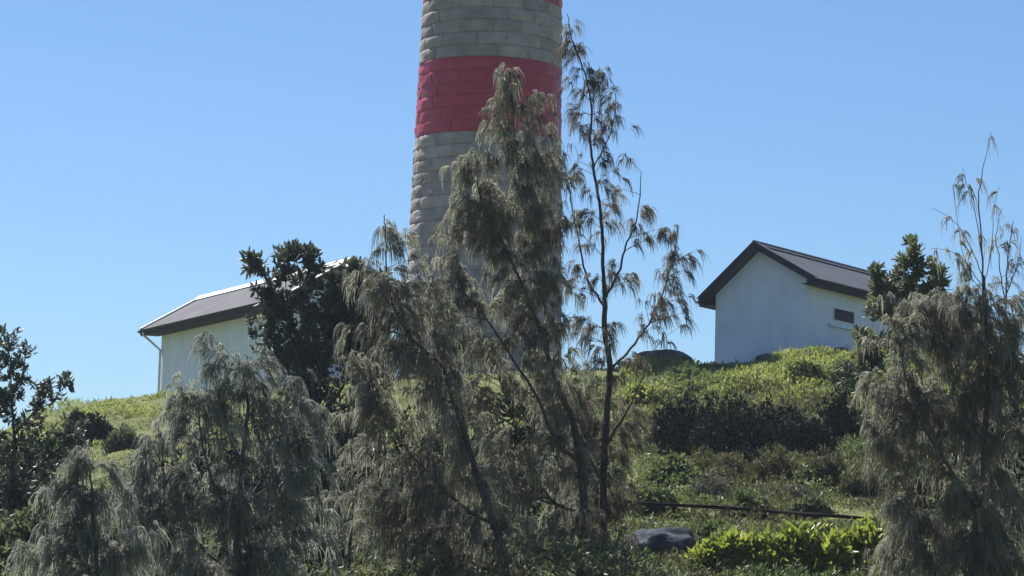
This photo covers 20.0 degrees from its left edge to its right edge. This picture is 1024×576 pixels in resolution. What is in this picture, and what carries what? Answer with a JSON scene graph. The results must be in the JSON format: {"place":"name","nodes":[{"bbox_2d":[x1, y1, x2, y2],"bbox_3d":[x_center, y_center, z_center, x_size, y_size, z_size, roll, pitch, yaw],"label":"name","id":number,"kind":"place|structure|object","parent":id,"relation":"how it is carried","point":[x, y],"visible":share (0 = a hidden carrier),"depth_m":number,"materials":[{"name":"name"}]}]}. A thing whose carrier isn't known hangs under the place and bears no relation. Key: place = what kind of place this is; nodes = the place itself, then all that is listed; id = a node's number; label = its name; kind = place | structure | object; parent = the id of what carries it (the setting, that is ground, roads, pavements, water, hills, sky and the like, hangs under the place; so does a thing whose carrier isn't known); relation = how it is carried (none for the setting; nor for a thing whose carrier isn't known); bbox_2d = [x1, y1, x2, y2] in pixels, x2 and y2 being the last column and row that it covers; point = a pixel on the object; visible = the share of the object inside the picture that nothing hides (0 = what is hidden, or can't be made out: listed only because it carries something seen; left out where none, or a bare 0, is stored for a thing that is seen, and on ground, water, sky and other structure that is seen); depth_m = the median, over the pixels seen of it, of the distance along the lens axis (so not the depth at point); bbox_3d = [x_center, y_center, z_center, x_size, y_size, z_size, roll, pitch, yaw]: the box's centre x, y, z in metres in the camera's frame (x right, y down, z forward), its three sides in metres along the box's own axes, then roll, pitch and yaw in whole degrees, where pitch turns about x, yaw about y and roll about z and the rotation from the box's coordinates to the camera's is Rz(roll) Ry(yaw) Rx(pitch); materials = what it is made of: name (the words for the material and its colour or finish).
{"place":"outdoors","nodes":[
{"label":"outdoors","id":0,"kind":"place"},
{"bbox_2d":[0,355,1023,575],"bbox_3d":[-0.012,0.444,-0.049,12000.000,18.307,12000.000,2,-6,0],"label":"ground","id":1,"kind":"structure","parent":0,"point":[117,419],"depth_m":84.22,"materials":[{"name":"green plant"}]},
{"bbox_2d":[0,499,72,575],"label":"leafy shrub","id":2,"kind":"object","parent":1,"relation":"on","point":[22,527],"visible":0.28,"depth_m":53.45,"materials":[{"name":"green plant"}]},
{"bbox_2d":[0,431,76,529],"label":"leafy shrub","id":3,"kind":"object","parent":1,"relation":"on","point":[32,442],"visible":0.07,"depth_m":61.89,"materials":[{"name":"green plant"}]},
{"bbox_2d":[17,425,66,463],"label":"leafy shrub","id":4,"kind":"object","parent":1,"relation":"on","point":[51,439],"visible":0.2,"depth_m":79.27,"materials":[{"name":"green plant"}]},
{"bbox_2d":[0,323,91,531],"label":"banksia tree","id":5,"kind":"object","parent":1,"relation":"on","point":[13,495],"visible":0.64,"depth_m":59.93,"materials":[{"name":"green plant"}]},
{"bbox_2d":[47,512,120,568],"bbox_3d":[-8.325,4.949,55.904,2.697,1.562,2.147,2,-6,0],"label":"leafy shrub","id":6,"kind":"object","parent":1,"relation":"on","point":[114,526],"visible":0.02,"depth_m":55.43,"materials":[{"name":"green plant"}]},
{"bbox_2d":[62,408,114,446],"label":"leafy shrub","id":7,"kind":"object","parent":1,"relation":"on","point":[100,428],"visible":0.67,"depth_m":83.45,"materials":[{"name":"green plant"}]},
{"bbox_2d":[5,445,173,575],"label":"casuarina tree","id":8,"kind":"object","parent":1,"relation":"on","point":[117,559],"visible":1,"depth_m":43.75,"materials":[{"name":"green plant"}]},
{"bbox_2d":[98,422,142,453],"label":"leafy shrub","id":9,"kind":"object","parent":1,"relation":"on","point":[121,437],"visible":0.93,"depth_m":81.81,"materials":[{"name":"green plant"}]},
{"bbox_2d":[99,487,142,504],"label":"leafy shrub","id":10,"kind":"object","parent":1,"relation":"on","point":[110,494],"visible":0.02,"depth_m":69.83,"materials":[{"name":"green plant"}]},
{"bbox_2d":[91,493,198,575],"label":"leafy shrub","id":11,"kind":"object","parent":1,"relation":"on","point":[114,535],"visible":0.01,"depth_m":53.43,"materials":[{"name":"green plant"}]},
{"bbox_2d":[102,469,201,575],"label":"casuarina tree","id":12,"kind":"object","parent":1,"relation":"on","point":[165,569],"visible":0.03,"depth_m":47.82,"materials":[{"name":"green plant"}]},
{"bbox_2d":[0,374,371,468],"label":"tussock ground cover","id":13,"kind":"object","parent":1,"relation":"on","point":[112,403],"visible":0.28,"depth_m":87.43,"materials":[{"name":"green plant"}]},
{"bbox_2d":[149,417,278,528],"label":"leafy shrub","id":14,"kind":"object","parent":1,"relation":"on","point":[200,462],"visible":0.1,"depth_m":65.57,"materials":[{"name":"green plant"}]},
{"bbox_2d":[110,331,348,575],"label":"casuarina tree","id":15,"kind":"object","parent":1,"relation":"on","point":[230,505],"visible":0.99,"depth_m":45.84,"materials":[{"name":"green plant"}]},
{"bbox_2d":[137,257,412,392],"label":"stone cottage","id":16,"kind":"structure","parent":1,"relation":"on","point":[219,316],"depth_m":103.30,"materials":[{"name":"paint"}]},
{"bbox_2d":[212,507,348,575],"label":"leafy shrub","id":17,"kind":"object","parent":1,"relation":"on","point":[221,552],"visible":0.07,"depth_m":52.43,"materials":[{"name":"green plant"}]},
{"bbox_2d":[238,238,407,530],"bbox_3d":[-4.099,2.385,62.123,3.717,6.904,1.710,2,-6,0],"label":"banksia tree","id":18,"kind":"object","parent":1,"relation":"on","point":[298,352],"visible":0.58,"depth_m":62.09,"materials":[{"name":"green plant"}]},
{"bbox_2d":[253,366,392,515],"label":"leafy shrub","id":19,"kind":"object","parent":1,"relation":"on","point":[333,407],"visible":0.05,"depth_m":67.99,"materials":[{"name":"green plant"}]},
{"bbox_2d":[0,444,700,575],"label":"dark ground cover","id":20,"kind":"object","parent":1,"relation":"on","point":[626,569],"visible":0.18,"depth_m":50.08,"materials":[{"name":"green plant"}]},
{"bbox_2d":[302,433,405,575],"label":"casuarina tree","id":21,"kind":"object","parent":1,"relation":"on","point":[331,502],"visible":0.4,"depth_m":52.79,"materials":[{"name":"green plant"}]},
{"bbox_2d":[337,485,424,567],"bbox_3d":[-2.530,4.798,57.708,2.328,1.825,1.351,-1,-7,24],"label":"leafy shrub","id":22,"kind":"object","parent":1,"relation":"on","point":[340,548],"visible":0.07,"depth_m":57.50,"materials":[{"name":"green plant"}]},
{"bbox_2d":[323,214,547,575],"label":"casuarina tree","id":23,"kind":"object","parent":1,"relation":"on","point":[422,500],"visible":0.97,"depth_m":49.90,"materials":[{"name":"green plant"}]},
{"bbox_2d":[354,362,526,531],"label":"leafy shrub","id":24,"kind":"object","parent":1,"relation":"on","point":[397,448],"visible":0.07,"depth_m":65.71,"materials":[{"name":"green plant"}]},
{"bbox_2d":[395,480,530,575],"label":"leafy shrub","id":25,"kind":"object","parent":1,"relation":"on","point":[459,535],"visible":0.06,"depth_m":54.51,"materials":[{"name":"green plant"}]},
{"bbox_2d":[403,0,562,378],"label":"lighthouse tower","id":26,"kind":"structure","parent":1,"relation":"on","point":[467,47],"depth_m":102.19,"materials":[{"name":"stone"}]},
{"bbox_2d":[400,62,597,575],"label":"casuarina tree","id":27,"kind":"object","parent":1,"relation":"on","point":[491,212],"visible":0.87,"depth_m":52.22,"materials":[{"name":"green plant"}]},
{"bbox_2d":[482,341,613,522],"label":"leafy shrub","id":28,"kind":"object","parent":1,"relation":"on","point":[515,435],"visible":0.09,"depth_m":67.75,"materials":[{"name":"green plant"}]},
{"bbox_2d":[530,518,618,573],"bbox_3d":[1.244,5.040,56.983,2.022,1.547,1.150,2,-6,0],"label":"leafy shrub","id":29,"kind":"object","parent":1,"relation":"on","point":[611,536],"visible":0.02,"depth_m":56.80,"materials":[{"name":"green plant"}]},
{"bbox_2d":[549,14,710,575],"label":"casuarina tree","id":30,"kind":"object","parent":1,"relation":"on","point":[603,505],"visible":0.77,"depth_m":54.22,"materials":[{"name":"green plant"}]},
{"bbox_2d":[615,379,675,408],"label":"leafy shrub","id":31,"kind":"object","parent":1,"relation":"on","point":[657,393],"visible":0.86,"depth_m":85.36,"materials":[{"name":"green plant"}]},
{"bbox_2d":[627,481,686,514],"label":"leafy shrub","id":32,"kind":"object","parent":1,"relation":"on","point":[661,495],"visible":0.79,"depth_m":68.04,"materials":[{"name":"green plant"}]},
{"bbox_2d":[627,527,701,558],"bbox_3d":[3.180,5.435,60.945,1.614,0.855,1.313,2,-6,0],"label":"boulder","id":33,"kind":"object","parent":1,"relation":"on","point":[662,540],"visible":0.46,"depth_m":60.47,"materials":[{"name":"grey stone"}]},
{"bbox_2d":[637,349,691,361],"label":"boulder","id":34,"kind":"object","parent":1,"relation":"on","point":[672,354],"visible":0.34,"depth_m":93.36,"materials":[{"name":"grey stone"}]},
{"bbox_2d":[639,450,701,485],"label":"leafy shrub","id":35,"kind":"object","parent":1,"relation":"on","point":[673,461],"visible":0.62,"depth_m":72.92,"materials":[{"name":"green plant"}]},
{"bbox_2d":[647,380,717,455],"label":"leafy shrub","id":36,"kind":"object","parent":1,"relation":"on","point":[673,428],"visible":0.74,"depth_m":78.14,"materials":[{"name":"green plant"}]},
{"bbox_2d":[665,369,725,401],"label":"leafy shrub","id":37,"kind":"object","parent":1,"relation":"on","point":[672,387],"visible":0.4,"depth_m":86.38,"materials":[{"name":"green plant"}]},
{"bbox_2d":[680,472,735,501],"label":"leafy shrub","id":38,"kind":"object","parent":1,"relation":"on","point":[716,486],"visible":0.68,"depth_m":71.03,"materials":[{"name":"green plant"}]},
{"bbox_2d":[680,528,749,575],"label":"leafy shrub","id":39,"kind":"object","parent":1,"relation":"on","point":[703,551],"visible":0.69,"depth_m":56.12,"materials":[{"name":"green plant"}]},
{"bbox_2d":[688,443,747,485],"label":"leafy shrub","id":40,"kind":"object","parent":1,"relation":"on","point":[703,461],"visible":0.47,"depth_m":73.58,"materials":[{"name":"green plant"}]},
{"bbox_2d":[692,515,743,539],"bbox_3d":[4.491,5.344,63.342,1.369,0.833,1.015,2,-6,0],"label":"leafy shrub","id":41,"kind":"object","parent":1,"relation":"on","point":[704,531],"visible":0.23,"depth_m":63.15,"materials":[{"name":"green plant"}]},
{"bbox_2d":[686,388,787,463],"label":"leafy shrub","id":42,"kind":"object","parent":1,"relation":"on","point":[734,426],"visible":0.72,"depth_m":76.62,"materials":[{"name":"green plant"}]},
{"bbox_2d":[708,367,781,390],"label":"leafy shrub","id":43,"kind":"object","parent":1,"relation":"on","point":[751,375],"visible":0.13,"depth_m":87.39,"materials":[{"name":"green plant"}]},
{"bbox_2d":[715,486,779,519],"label":"leafy shrub","id":44,"kind":"object","parent":1,"relation":"on","point":[746,497],"visible":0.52,"depth_m":68.24,"materials":[{"name":"green plant"}]},
{"bbox_2d":[710,522,790,575],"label":"leafy shrub","id":45,"kind":"object","parent":1,"relation":"on","point":[759,547],"visible":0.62,"depth_m":56.24,"materials":[{"name":"green plant"}]},
{"bbox_2d":[624,499,878,521],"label":"black hose","id":46,"kind":"object","parent":1,"relation":"on","point":[750,509],"visible":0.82,"depth_m":66.81,"materials":[{"name":"black rubber"}]},
{"bbox_2d":[755,353,774,359],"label":"boulder","id":47,"kind":"object","parent":1,"relation":"on","point":[764,355],"visible":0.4,"depth_m":93.05,"materials":[{"name":"grey stone"}]},
{"bbox_2d":[731,442,803,485],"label":"leafy shrub","id":48,"kind":"object","parent":1,"relation":"on","point":[778,454],"visible":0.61,"depth_m":72.95,"materials":[{"name":"green plant"}]},
{"bbox_2d":[763,482,814,502],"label":"leafy shrub","id":49,"kind":"object","parent":1,"relation":"on","point":[804,489],"visible":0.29,"depth_m":70.51,"materials":[{"name":"green plant"}]},
{"bbox_2d":[616,344,980,419],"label":"bushes","id":50,"kind":"object","parent":1,"relation":"on","point":[771,365],"visible":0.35,"depth_m":89.27,"materials":[{"name":"green plant"}]},
{"bbox_2d":[757,399,840,456],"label":"leafy shrub","id":51,"kind":"object","parent":1,"relation":"on","point":[814,431],"visible":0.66,"depth_m":77.47,"materials":[{"name":"green plant"}]},
{"bbox_2d":[575,355,1023,575],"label":"ground cover","id":52,"kind":"object","parent":1,"relation":"on","point":[747,570],"visible":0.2,"depth_m":71.79,"materials":[{"name":"green plant"}]},
{"bbox_2d":[779,353,827,387],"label":"leafy shrub","id":53,"kind":"object","parent":1,"relation":"on","point":[807,365],"visible":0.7,"depth_m":86.54,"materials":[{"name":"green plant"}]},
{"bbox_2d":[784,490,835,520],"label":"leafy shrub","id":54,"kind":"object","parent":1,"relation":"on","point":[815,503],"visible":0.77,"depth_m":68.36,"materials":[{"name":"green plant"}]},
{"bbox_2d":[770,514,861,575],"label":"leafy shrub","id":55,"kind":"object","parent":1,"relation":"on","point":[809,546],"visible":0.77,"depth_m":55.95,"materials":[{"name":"green plant"}]},
{"bbox_2d":[797,444,848,486],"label":"leafy shrub","id":56,"kind":"object","parent":1,"relation":"on","point":[836,464],"visible":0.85,"depth_m":72.29,"materials":[{"name":"green plant"}]},
{"bbox_2d":[830,347,848,353],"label":"boulder","id":57,"kind":"object","parent":1,"relation":"on","point":[841,348],"visible":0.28,"depth_m":92.91,"materials":[{"name":"grey stone"}]},
{"bbox_2d":[815,378,869,450],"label":"leafy shrub","id":58,"kind":"object","parent":1,"relation":"on","point":[839,420],"visible":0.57,"depth_m":78.67,"materials":[{"name":"green plant"}]},
{"bbox_2d":[825,357,864,391],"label":"leafy shrub","id":59,"kind":"object","parent":1,"relation":"on","point":[836,375],"visible":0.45,"depth_m":85.89,"materials":[{"name":"green plant"}]},
{"bbox_2d":[696,240,1000,363],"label":"stone cottage","id":60,"kind":"structure","parent":1,"relation":"on","point":[759,297],"depth_m":96.08,"materials":[{"name":"paint"}]},
{"bbox_2d":[828,307,858,331],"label":"window","id":61,"kind":"structure","parent":60,"relation":"in","point":[841,315],"depth_m":97.16,"materials":[{"name":"grey glass"}]},
{"bbox_2d":[833,466,885,494],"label":"leafy shrub","id":62,"kind":"object","parent":1,"relation":"on","point":[854,480],"visible":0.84,"depth_m":71.34,"materials":[{"name":"green plant"}]},
{"bbox_2d":[836,513,888,575],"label":"leafy shrub","id":63,"kind":"object","parent":1,"relation":"on","point":[868,535],"visible":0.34,"depth_m":56.13,"materials":[{"name":"green plant"}]},
{"bbox_2d":[834,233,954,517],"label":"banksia tree","id":64,"kind":"object","parent":1,"relation":"on","point":[911,259],"visible":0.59,"depth_m":66.29,"materials":[{"name":"green plant"}]},
{"bbox_2d":[867,525,967,575],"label":"leafy shrub","id":65,"kind":"object","parent":1,"relation":"on","point":[872,561],"visible":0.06,"depth_m":53.60,"materials":[{"name":"green plant"}]},
{"bbox_2d":[849,133,1023,575],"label":"casuarina tree","id":66,"kind":"object","parent":1,"relation":"on","point":[986,546],"visible":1,"depth_m":48.92,"materials":[{"name":"green plant"}]},
{"bbox_2d":[906,362,1023,535],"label":"leafy shrub","id":67,"kind":"object","parent":1,"relation":"on","point":[926,491],"visible":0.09,"depth_m":63.55,"materials":[{"name":"green plant"}]},
{"bbox_2d":[990,209,1023,575],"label":"casuarina tree","id":68,"kind":"object","parent":1,"relation":"on","point":[1006,247],"visible":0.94,"depth_m":51.28,"materials":[{"name":"green plant"}]},
{"bbox_2d":[0,0,1023,429],"label":"sky","id":69,"kind":"structure","parent":0,"point":[146,145],"materials":[{"name":"blue"}]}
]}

